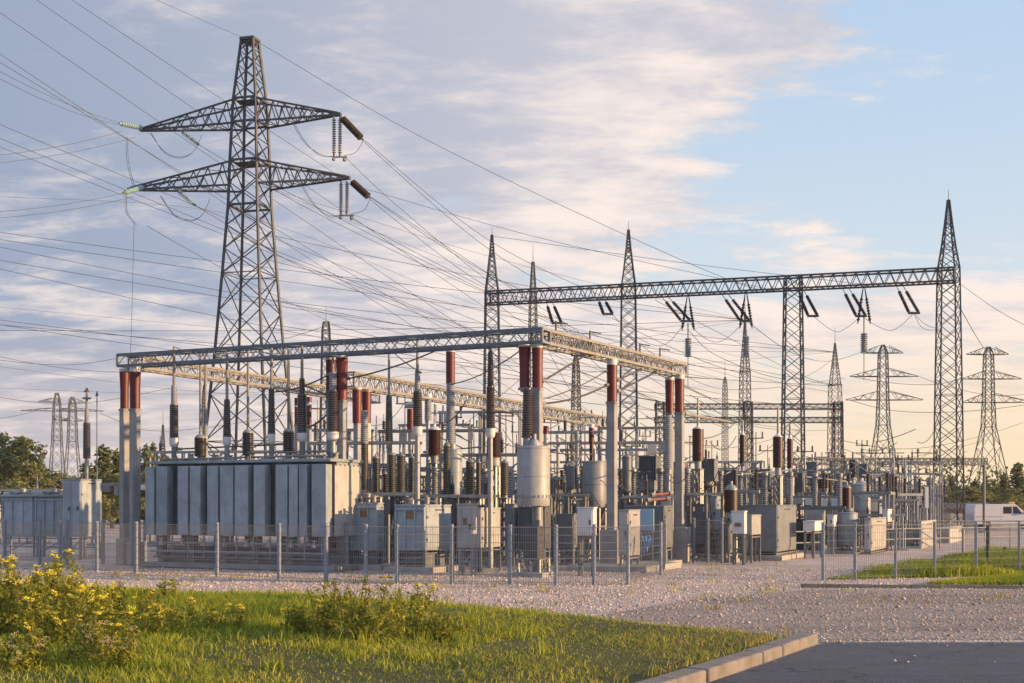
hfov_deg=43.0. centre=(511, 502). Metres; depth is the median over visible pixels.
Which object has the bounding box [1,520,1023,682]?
gravel yard
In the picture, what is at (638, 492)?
circuit breaker
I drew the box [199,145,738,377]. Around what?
power line
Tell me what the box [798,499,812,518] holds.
control cabinet
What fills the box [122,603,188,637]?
flowering herb
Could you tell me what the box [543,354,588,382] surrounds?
busbar
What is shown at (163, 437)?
lattice mast
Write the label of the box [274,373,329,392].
busbar
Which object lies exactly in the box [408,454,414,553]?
olive insulator
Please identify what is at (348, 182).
power line
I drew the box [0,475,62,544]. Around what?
support frame
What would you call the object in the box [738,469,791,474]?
busbar
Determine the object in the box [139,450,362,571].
transformer
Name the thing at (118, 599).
flowering herb
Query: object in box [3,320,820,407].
power line
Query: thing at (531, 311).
power line
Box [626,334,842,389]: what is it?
power line
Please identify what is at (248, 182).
power line
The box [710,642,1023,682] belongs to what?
asphalt road
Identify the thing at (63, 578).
flowering herb
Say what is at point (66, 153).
power line
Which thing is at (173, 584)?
flowering herb
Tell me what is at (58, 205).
power line
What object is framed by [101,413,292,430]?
power line
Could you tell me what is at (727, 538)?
control cabinet
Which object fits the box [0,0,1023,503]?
sky
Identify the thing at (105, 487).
support frame
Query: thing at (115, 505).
broadleaf tree
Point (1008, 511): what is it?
van
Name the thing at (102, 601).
flowering herb
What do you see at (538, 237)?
power line
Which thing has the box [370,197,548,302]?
power line
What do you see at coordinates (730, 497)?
maroon insulator
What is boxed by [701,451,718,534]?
ribbed transformer
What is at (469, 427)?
steel pole
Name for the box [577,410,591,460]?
steel pole
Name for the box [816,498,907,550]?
support frame
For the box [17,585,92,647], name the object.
flowering herb
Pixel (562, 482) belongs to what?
disconnector
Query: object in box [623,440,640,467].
steel pole
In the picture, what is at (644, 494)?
support frame
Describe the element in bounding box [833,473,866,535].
disconnector
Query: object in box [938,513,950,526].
door
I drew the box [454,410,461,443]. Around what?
steel pole
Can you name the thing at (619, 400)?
power line
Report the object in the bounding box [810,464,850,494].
disconnector
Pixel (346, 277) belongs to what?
power line
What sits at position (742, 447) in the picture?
maroon insulator
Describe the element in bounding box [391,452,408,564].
olive insulator
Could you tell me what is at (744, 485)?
support frame
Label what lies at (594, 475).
grey tank
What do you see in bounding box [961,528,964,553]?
marker post
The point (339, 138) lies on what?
insulator string
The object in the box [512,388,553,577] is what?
current transformer
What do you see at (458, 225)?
power line
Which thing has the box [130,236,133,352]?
power line
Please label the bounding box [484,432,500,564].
drum insulator
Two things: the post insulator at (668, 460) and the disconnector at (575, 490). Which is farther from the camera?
the disconnector at (575, 490)
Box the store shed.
[897,503,1002,526]
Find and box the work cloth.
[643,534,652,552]
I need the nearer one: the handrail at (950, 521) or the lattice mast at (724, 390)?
the handrail at (950, 521)
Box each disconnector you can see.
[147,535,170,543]
[368,458,408,491]
[411,456,443,551]
[450,456,487,555]
[497,463,530,506]
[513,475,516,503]
[543,456,581,555]
[560,453,582,558]
[618,468,663,505]
[652,458,691,551]
[710,456,759,504]
[729,460,767,523]
[750,464,786,504]
[784,462,826,548]
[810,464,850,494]
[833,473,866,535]
[846,461,890,550]
[861,465,899,544]
[885,463,897,548]
[889,468,922,541]
[913,472,946,536]
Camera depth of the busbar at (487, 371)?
41.72 m
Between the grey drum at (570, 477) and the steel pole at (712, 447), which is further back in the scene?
the steel pole at (712, 447)
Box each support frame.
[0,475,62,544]
[87,483,168,545]
[147,436,321,546]
[305,418,373,542]
[307,416,421,504]
[360,445,406,489]
[360,469,424,564]
[372,476,426,552]
[377,413,487,551]
[396,432,517,552]
[396,464,475,552]
[398,416,472,459]
[421,471,499,566]
[438,396,521,503]
[462,477,523,558]
[548,427,664,463]
[549,419,602,464]
[549,475,590,564]
[550,429,665,488]
[550,477,581,513]
[551,453,582,473]
[557,485,637,555]
[598,411,673,505]
[619,451,692,549]
[622,474,677,559]
[684,461,747,504]
[687,476,723,561]
[688,442,762,489]
[707,483,802,504]
[742,458,795,505]
[747,496,837,550]
[792,455,848,504]
[796,495,910,527]
[807,467,863,538]
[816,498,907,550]
[843,459,934,519]
[859,486,918,545]
[877,449,943,527]
[877,485,938,535]
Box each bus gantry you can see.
[116,321,690,571]
[347,371,605,553]
[654,401,843,504]
[793,449,987,532]
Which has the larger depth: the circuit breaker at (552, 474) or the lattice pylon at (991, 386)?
the lattice pylon at (991, 386)
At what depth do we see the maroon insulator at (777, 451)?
54.87 m
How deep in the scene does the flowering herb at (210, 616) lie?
19.84 m
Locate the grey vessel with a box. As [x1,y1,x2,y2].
[851,478,870,546]
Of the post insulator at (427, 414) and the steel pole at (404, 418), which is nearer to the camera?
the post insulator at (427, 414)
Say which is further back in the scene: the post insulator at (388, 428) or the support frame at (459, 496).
the post insulator at (388, 428)
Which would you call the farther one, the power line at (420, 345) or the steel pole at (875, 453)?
the power line at (420, 345)
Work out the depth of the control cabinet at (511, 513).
43.06 m
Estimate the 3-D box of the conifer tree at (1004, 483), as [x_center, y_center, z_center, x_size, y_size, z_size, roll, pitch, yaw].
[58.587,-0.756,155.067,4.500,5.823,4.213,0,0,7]
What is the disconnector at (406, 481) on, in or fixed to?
on the gravel yard at (810, 562)
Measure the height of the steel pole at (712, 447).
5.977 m
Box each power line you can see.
[0,54,569,426]
[0,62,604,422]
[0,124,739,425]
[0,137,134,162]
[0,138,721,426]
[0,193,121,211]
[0,232,737,319]
[0,239,832,351]
[0,260,740,371]
[0,320,736,330]
[0,388,168,403]
[1,13,600,418]
[1,72,118,122]
[1,79,117,124]
[1,147,730,427]
[1,247,716,378]
[1,358,115,364]
[2,131,120,154]
[2,269,686,406]
[2,307,772,351]
[2,357,105,371]
[3,197,131,217]
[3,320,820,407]
[4,325,756,421]
[5,352,830,394]
[6,321,736,393]
[7,325,829,385]
[14,197,716,377]
[37,0,659,424]
[72,0,728,427]
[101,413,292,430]
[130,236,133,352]
[147,226,326,320]
[157,0,240,36]
[196,206,723,394]
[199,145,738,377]
[258,42,772,290]
[263,186,743,319]
[264,180,732,409]
[265,187,833,385]
[269,260,832,385]
[271,235,735,318]
[272,300,830,351]
[277,300,757,421]
[277,325,709,378]
[290,166,765,288]
[331,324,687,406]
[332,320,737,335]
[346,158,584,336]
[354,220,758,421]
[363,139,602,296]
[363,141,570,297]
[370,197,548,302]
[370,199,518,302]
[457,370,529,428]
[460,365,521,418]
[494,236,873,285]
[548,350,596,425]
[560,324,797,429]
[561,380,674,411]
[612,318,827,391]
[613,315,683,345]
[621,420,795,447]
[625,340,754,407]
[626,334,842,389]
[655,300,828,383]
[688,318,744,341]
[688,330,834,378]
[690,395,828,430]
[748,322,860,361]
[841,422,1023,448]
[841,440,983,458]
[851,400,1021,412]
[856,377,960,384]
[861,314,912,330]
[919,376,1023,395]
[956,300,990,352]
[958,282,1023,324]
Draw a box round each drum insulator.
[194,354,206,457]
[242,351,253,459]
[283,350,293,458]
[428,404,440,550]
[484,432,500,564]
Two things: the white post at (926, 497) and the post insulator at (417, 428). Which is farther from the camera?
the white post at (926, 497)
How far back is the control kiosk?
43.27 m
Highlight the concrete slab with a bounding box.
[567,561,680,572]
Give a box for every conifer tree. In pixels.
[1,435,44,520]
[36,452,44,468]
[78,462,91,478]
[89,443,118,524]
[107,448,144,522]
[141,443,153,519]
[147,441,158,466]
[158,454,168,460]
[948,476,955,497]
[968,479,980,501]
[981,470,990,501]
[995,473,1011,503]
[997,462,1023,507]
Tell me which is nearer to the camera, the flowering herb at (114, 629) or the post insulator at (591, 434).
the flowering herb at (114, 629)
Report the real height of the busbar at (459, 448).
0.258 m
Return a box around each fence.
[0,520,348,570]
[0,520,629,585]
[630,520,666,580]
[693,518,723,563]
[821,520,1023,580]
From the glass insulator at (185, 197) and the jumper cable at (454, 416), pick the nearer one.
the jumper cable at (454, 416)
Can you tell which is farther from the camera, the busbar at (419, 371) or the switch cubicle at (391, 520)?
the switch cubicle at (391, 520)
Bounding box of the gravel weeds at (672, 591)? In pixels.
[28,561,1015,609]
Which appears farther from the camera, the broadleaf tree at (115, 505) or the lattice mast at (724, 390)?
the lattice mast at (724, 390)
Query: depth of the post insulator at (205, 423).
43.30 m
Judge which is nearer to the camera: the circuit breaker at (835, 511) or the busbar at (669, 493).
the busbar at (669, 493)
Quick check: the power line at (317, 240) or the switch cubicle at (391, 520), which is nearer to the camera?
the switch cubicle at (391, 520)
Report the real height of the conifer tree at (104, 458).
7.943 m
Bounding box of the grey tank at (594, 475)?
[582,449,605,561]
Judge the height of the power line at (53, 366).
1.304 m
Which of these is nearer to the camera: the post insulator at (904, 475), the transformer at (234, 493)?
the transformer at (234, 493)
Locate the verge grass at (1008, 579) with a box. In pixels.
[926,572,1023,584]
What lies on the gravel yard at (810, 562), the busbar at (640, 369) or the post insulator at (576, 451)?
the post insulator at (576, 451)
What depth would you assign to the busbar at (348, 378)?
40.32 m
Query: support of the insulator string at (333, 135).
hanging from the lattice pylon at (250, 41)
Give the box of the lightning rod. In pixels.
[88,391,98,557]
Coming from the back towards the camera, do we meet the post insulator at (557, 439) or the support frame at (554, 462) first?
the support frame at (554, 462)
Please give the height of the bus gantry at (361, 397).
7.194 m
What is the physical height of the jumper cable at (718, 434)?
0.861 m
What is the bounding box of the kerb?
[635,632,817,682]
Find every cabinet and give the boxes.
[0,488,41,556]
[32,488,69,557]
[62,479,102,559]
[350,493,393,570]
[384,494,457,572]
[456,504,478,574]
[477,507,500,572]
[504,504,517,565]
[555,514,576,564]
[618,509,640,565]
[691,504,714,557]
[700,496,720,559]
[718,523,731,562]
[731,511,747,564]
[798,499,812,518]
[864,517,885,553]
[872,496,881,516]
[897,529,912,546]
[919,520,935,547]
[941,525,961,542]
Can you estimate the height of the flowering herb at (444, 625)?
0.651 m
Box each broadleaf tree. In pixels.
[0,431,47,508]
[0,461,58,491]
[0,481,28,515]
[38,467,59,488]
[41,470,81,488]
[93,472,118,527]
[102,494,115,521]
[110,498,144,518]
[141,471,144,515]
[938,486,954,502]
[947,486,991,502]
[948,485,978,502]
[974,479,1003,503]
[996,488,1023,510]
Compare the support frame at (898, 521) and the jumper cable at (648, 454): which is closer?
the jumper cable at (648, 454)
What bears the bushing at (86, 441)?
on the tall cabinet at (82, 501)
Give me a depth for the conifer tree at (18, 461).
117.53 m
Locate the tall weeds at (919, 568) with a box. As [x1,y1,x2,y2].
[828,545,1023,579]
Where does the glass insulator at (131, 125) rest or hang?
attached to the lattice pylon at (250, 41)
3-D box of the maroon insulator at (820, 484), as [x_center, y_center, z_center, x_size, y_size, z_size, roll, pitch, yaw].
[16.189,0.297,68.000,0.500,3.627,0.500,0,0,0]
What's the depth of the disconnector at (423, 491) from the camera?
50.94 m
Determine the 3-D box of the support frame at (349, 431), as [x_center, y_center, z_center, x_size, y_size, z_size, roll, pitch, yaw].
[-8.676,-1.134,64.151,3.846,6.468,1.210,0,0,8]
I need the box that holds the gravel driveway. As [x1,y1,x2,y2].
[593,589,1023,641]
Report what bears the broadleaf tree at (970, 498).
on the gravel yard at (810, 562)
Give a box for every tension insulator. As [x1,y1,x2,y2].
[340,116,362,140]
[350,180,369,198]
[546,302,561,323]
[598,299,613,314]
[661,296,691,321]
[721,293,750,321]
[797,289,818,316]
[842,287,866,316]
[895,284,919,313]
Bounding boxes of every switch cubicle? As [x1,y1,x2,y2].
[390,497,408,561]
[451,498,471,565]
[518,507,551,566]
[596,511,603,551]
[796,519,816,549]
[826,519,837,546]
[889,516,906,541]
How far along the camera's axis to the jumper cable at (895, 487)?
50.87 m
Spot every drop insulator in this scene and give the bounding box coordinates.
[681,294,694,356]
[739,292,752,356]
[857,286,870,351]
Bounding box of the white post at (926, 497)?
[924,487,928,519]
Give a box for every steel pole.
[312,400,325,454]
[396,397,412,460]
[431,405,443,423]
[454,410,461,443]
[462,420,477,452]
[498,413,513,460]
[543,415,558,472]
[558,425,573,463]
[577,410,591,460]
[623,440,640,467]
[638,430,650,454]
[684,437,691,460]
[706,440,718,458]
[748,432,763,460]
[759,445,772,468]
[796,446,813,471]
[814,452,829,468]
[830,455,844,472]
[856,440,867,448]
[868,448,883,495]
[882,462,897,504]
[896,455,909,472]
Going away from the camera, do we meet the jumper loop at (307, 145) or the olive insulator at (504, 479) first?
the olive insulator at (504, 479)
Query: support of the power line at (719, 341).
attached to the tension insulator at (675, 313)
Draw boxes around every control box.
[576,507,597,575]
[746,514,761,562]
[802,520,822,558]
[827,515,836,553]
[882,509,891,550]
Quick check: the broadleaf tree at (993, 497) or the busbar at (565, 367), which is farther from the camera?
the broadleaf tree at (993, 497)
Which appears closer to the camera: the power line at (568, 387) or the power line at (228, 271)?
the power line at (568, 387)
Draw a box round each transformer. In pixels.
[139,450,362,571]
[439,351,461,550]
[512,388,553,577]
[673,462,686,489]
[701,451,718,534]
[722,462,737,523]
[757,461,772,504]
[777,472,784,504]
[794,465,805,518]
[806,454,818,495]
[858,456,868,542]
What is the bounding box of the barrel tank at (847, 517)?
[837,508,859,553]
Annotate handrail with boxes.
[741,526,1023,553]
[907,520,1023,540]
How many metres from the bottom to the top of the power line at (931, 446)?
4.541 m
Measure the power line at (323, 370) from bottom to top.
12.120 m
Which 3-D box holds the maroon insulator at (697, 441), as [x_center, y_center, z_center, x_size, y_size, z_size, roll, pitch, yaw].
[7.154,-0.964,50.000,0.500,6.149,0.500,0,0,25]
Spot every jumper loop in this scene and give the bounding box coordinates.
[150,133,201,156]
[292,122,332,156]
[300,183,339,215]
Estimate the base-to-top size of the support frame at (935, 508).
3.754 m
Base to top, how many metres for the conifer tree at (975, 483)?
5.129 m
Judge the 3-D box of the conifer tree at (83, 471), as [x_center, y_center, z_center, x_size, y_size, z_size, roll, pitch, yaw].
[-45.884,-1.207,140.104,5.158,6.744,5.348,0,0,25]
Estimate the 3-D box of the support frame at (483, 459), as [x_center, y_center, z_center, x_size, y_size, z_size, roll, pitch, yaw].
[-2.249,-0.434,55.221,5.688,5.068,1.610,0,0,8]
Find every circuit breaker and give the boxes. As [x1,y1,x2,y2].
[382,467,441,556]
[462,467,519,560]
[504,473,557,506]
[601,470,640,526]
[632,467,696,559]
[673,470,726,526]
[738,471,798,552]
[787,473,846,551]
[819,479,862,539]
[856,478,900,517]
[880,481,922,519]
[920,483,940,533]
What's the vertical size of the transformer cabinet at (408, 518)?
2.370 m
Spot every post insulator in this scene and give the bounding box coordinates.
[203,357,207,457]
[360,410,368,553]
[383,354,392,558]
[405,402,413,462]
[412,340,422,504]
[424,394,431,504]
[443,440,450,563]
[482,338,498,572]
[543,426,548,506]
[555,436,559,513]
[574,431,579,513]
[588,424,593,460]
[664,415,675,559]
[870,470,873,498]
[890,446,895,505]
[902,458,907,519]
[914,464,917,498]
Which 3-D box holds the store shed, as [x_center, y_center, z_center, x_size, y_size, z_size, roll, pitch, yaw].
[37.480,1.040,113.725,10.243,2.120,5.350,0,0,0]
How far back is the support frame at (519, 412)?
63.89 m
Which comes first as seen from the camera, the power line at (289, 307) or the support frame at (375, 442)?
the support frame at (375, 442)
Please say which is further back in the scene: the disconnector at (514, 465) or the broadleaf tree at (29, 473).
the broadleaf tree at (29, 473)
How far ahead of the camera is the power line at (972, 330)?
114.15 m
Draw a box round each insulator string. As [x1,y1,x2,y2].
[332,116,335,156]
[338,116,341,156]
[339,181,342,214]
[345,181,348,214]
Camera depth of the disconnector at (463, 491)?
51.94 m
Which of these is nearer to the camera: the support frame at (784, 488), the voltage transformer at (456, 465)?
the voltage transformer at (456, 465)
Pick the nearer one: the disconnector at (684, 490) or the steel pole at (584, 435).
the disconnector at (684, 490)
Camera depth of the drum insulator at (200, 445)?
43.04 m
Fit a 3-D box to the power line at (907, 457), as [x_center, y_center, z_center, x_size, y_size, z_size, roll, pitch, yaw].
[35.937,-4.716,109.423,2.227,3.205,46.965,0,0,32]
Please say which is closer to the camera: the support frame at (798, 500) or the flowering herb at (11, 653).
the flowering herb at (11, 653)
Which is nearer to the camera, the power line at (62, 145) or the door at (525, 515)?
the door at (525, 515)
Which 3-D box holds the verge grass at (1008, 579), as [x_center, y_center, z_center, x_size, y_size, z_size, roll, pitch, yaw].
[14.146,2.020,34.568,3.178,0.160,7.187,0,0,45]
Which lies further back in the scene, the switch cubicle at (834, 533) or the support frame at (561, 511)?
the switch cubicle at (834, 533)
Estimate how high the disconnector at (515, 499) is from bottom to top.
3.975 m
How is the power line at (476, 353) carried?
attached to the lattice mast at (724, 390)
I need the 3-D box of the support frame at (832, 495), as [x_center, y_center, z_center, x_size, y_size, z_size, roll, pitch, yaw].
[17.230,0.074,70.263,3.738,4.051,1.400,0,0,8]
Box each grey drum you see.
[563,466,575,560]
[620,452,633,509]
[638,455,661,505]
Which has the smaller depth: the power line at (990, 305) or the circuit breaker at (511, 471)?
the circuit breaker at (511, 471)
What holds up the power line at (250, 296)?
attached to the lattice mast at (724, 390)
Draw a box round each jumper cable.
[435,400,466,423]
[550,452,596,454]
[590,431,631,447]
[590,488,605,510]
[618,475,642,491]
[629,414,665,418]
[631,449,664,455]
[689,422,735,438]
[709,436,736,449]
[741,469,777,488]
[790,462,832,470]
[874,478,914,489]
[877,429,915,441]
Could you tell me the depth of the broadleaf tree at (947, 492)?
154.58 m
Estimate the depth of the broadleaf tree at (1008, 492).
139.80 m
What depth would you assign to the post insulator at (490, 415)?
39.33 m
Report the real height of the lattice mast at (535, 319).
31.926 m
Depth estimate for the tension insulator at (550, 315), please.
97.95 m
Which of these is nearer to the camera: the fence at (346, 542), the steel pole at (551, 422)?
the fence at (346, 542)
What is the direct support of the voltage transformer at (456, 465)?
on the gravel yard at (810, 562)
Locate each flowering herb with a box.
[0,554,23,610]
[0,558,76,635]
[0,624,51,671]
[15,549,98,617]
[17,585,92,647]
[57,618,111,664]
[62,580,121,629]
[88,602,137,642]
[91,626,147,670]
[105,581,166,622]
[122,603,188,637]
[155,578,181,598]
[165,597,221,627]
[211,601,249,629]
[278,602,331,633]
[304,578,376,637]
[331,574,410,642]
[377,581,446,637]
[421,612,473,641]
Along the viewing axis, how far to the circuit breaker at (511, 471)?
47.54 m
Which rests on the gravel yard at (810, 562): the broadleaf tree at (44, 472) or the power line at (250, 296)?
the broadleaf tree at (44, 472)
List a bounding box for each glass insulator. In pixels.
[118,121,142,129]
[122,185,144,194]
[177,189,195,206]
[181,130,198,145]
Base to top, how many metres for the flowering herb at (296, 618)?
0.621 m
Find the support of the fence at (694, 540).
on the gravel yard at (810, 562)
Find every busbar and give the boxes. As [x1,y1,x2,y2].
[178,444,282,450]
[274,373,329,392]
[305,386,325,394]
[307,414,325,427]
[347,352,433,379]
[388,348,421,373]
[423,446,481,452]
[452,351,518,384]
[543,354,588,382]
[543,370,607,399]
[543,383,608,404]
[558,497,641,501]
[617,367,643,381]
[617,370,658,392]
[645,496,670,501]
[649,490,673,497]
[684,411,732,423]
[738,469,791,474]
[806,476,851,482]
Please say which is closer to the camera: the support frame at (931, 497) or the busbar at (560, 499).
the busbar at (560, 499)
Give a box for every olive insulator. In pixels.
[370,454,384,562]
[385,451,395,562]
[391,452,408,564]
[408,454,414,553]
[466,458,477,503]
[473,459,487,563]
[497,459,511,565]
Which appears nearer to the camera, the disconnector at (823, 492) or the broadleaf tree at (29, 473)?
the disconnector at (823, 492)
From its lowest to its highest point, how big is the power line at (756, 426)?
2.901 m
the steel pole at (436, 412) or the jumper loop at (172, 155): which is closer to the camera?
the steel pole at (436, 412)
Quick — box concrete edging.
[801,584,1023,588]
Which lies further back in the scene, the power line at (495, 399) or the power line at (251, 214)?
the power line at (251, 214)
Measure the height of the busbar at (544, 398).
1.244 m
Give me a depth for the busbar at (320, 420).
41.95 m
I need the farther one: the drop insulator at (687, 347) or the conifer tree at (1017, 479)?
the conifer tree at (1017, 479)
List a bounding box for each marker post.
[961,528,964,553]
[985,525,990,560]
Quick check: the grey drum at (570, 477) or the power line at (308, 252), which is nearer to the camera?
the grey drum at (570, 477)
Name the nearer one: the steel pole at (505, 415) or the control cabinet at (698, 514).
the control cabinet at (698, 514)
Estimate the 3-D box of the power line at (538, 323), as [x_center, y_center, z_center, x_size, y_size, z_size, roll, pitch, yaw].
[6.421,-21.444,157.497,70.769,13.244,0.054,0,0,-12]
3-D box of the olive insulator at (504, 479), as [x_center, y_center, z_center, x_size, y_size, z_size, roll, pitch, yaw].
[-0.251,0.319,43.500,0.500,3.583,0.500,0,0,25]
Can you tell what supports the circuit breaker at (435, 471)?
on the gravel yard at (810, 562)
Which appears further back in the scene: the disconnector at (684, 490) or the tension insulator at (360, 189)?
the tension insulator at (360, 189)
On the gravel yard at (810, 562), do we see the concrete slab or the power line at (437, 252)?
the concrete slab
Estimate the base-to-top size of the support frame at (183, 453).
5.319 m
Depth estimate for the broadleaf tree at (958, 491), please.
150.02 m
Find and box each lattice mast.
[160,425,165,458]
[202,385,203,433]
[319,321,330,454]
[528,262,537,387]
[570,356,581,484]
[721,377,728,469]
[738,312,750,502]
[827,343,842,511]
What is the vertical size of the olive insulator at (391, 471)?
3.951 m
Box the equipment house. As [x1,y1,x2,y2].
[738,505,803,560]
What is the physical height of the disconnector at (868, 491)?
3.975 m
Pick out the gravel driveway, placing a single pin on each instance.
(907, 634)
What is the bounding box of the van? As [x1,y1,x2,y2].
[965,502,1023,528]
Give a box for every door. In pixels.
[390,500,393,545]
[453,501,455,546]
[520,510,530,546]
[578,511,591,533]
[596,514,602,546]
[796,521,800,547]
[803,532,810,547]
[828,518,832,524]
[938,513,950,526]
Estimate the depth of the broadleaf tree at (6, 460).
109.79 m
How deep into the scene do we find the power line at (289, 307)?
139.98 m
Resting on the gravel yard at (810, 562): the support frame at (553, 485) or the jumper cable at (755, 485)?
the support frame at (553, 485)
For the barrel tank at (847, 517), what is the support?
on the gravel yard at (810, 562)
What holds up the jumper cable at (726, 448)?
attached to the support frame at (746, 466)
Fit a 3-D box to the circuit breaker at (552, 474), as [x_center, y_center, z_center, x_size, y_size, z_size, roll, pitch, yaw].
[0.789,0.400,57.000,2.700,3.400,0.500,0,0,25]
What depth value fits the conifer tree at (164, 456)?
139.78 m
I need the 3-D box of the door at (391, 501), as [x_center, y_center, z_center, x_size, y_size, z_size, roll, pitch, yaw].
[-4.144,0.685,44.674,0.236,1.572,0.068,0,0,25]
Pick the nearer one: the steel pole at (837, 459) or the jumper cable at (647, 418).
the jumper cable at (647, 418)
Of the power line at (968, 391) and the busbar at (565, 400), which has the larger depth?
the power line at (968, 391)
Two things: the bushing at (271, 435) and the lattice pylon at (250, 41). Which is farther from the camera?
the lattice pylon at (250, 41)
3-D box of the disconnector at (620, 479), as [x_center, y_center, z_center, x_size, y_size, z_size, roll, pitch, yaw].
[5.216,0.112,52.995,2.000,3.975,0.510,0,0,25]
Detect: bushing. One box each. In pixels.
[82,388,90,478]
[169,347,178,460]
[223,352,230,459]
[267,348,275,455]
[297,345,306,458]
[327,355,338,456]
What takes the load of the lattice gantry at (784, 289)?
on the gravel yard at (810, 562)
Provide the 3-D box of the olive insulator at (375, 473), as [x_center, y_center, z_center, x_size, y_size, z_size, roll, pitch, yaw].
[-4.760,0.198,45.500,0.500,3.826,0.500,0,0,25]
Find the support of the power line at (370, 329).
attached to the lattice mast at (743, 371)
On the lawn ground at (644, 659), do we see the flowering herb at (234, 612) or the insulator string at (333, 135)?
the flowering herb at (234, 612)
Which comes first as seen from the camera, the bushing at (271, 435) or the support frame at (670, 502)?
the bushing at (271, 435)
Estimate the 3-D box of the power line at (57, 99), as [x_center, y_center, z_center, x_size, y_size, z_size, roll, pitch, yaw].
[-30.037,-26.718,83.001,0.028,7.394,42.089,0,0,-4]
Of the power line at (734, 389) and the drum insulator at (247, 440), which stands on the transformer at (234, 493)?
the drum insulator at (247, 440)
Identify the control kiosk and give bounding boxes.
[623,506,681,564]
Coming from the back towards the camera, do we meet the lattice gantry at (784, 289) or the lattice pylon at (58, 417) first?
the lattice pylon at (58, 417)
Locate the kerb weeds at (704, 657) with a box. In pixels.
[581,626,794,682]
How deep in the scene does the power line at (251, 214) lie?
140.53 m
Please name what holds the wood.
on the ground
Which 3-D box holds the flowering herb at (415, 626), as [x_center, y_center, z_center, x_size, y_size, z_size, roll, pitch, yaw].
[-1.444,1.644,19.160,1.110,0.987,1.083,0,0,0]
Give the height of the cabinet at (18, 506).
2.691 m
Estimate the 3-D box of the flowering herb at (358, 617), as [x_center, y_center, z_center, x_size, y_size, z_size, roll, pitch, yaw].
[-1.911,1.549,18.489,1.137,1.103,1.047,0,0,-43]
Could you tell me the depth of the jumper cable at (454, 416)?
42.66 m
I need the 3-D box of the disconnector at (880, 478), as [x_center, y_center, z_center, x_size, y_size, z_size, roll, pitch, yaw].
[18.118,0.112,63.995,2.000,3.975,0.510,0,0,-10]
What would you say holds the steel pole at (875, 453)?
on the gravel yard at (810, 562)
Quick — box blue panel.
[640,509,653,560]
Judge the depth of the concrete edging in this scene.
31.92 m
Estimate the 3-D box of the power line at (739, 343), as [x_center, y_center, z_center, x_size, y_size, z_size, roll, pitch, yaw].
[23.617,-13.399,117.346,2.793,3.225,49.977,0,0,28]
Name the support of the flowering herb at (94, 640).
on the lawn ground at (644, 659)
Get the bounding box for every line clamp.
[332,156,346,161]
[339,215,353,219]
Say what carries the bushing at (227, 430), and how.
on the transformer at (234, 493)
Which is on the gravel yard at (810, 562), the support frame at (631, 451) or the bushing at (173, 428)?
the support frame at (631, 451)
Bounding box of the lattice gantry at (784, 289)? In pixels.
[482,190,968,533]
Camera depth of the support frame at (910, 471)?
87.81 m
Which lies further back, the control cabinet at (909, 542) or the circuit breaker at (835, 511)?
the circuit breaker at (835, 511)
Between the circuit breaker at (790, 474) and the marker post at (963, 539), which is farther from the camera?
the circuit breaker at (790, 474)
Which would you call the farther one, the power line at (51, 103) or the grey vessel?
the power line at (51, 103)
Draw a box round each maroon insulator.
[692,398,703,545]
[724,481,739,561]
[738,420,744,510]
[772,408,783,504]
[785,425,793,504]
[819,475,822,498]
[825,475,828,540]
[842,482,851,549]
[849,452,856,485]
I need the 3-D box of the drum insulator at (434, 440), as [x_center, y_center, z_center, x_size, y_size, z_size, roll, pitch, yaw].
[-2.861,-0.772,48.000,0.502,5.766,0.502,0,0,25]
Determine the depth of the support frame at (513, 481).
48.64 m
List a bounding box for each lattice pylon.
[21,393,84,476]
[62,397,102,477]
[127,35,350,459]
[846,345,922,481]
[963,347,1023,487]
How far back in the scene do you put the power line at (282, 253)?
137.36 m
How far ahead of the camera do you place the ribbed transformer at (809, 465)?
63.87 m
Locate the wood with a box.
[46,451,1014,510]
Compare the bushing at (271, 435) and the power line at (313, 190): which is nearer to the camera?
the bushing at (271, 435)
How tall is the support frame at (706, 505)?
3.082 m
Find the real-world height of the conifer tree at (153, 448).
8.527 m
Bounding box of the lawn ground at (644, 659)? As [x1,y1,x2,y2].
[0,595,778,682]
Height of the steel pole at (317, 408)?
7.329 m
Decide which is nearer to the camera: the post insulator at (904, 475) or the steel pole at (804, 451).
the post insulator at (904, 475)
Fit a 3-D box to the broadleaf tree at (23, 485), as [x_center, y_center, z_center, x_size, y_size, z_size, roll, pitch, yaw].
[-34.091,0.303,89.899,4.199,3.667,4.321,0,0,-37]
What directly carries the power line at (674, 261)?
attached to the lattice gantry at (784, 289)
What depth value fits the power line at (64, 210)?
96.82 m

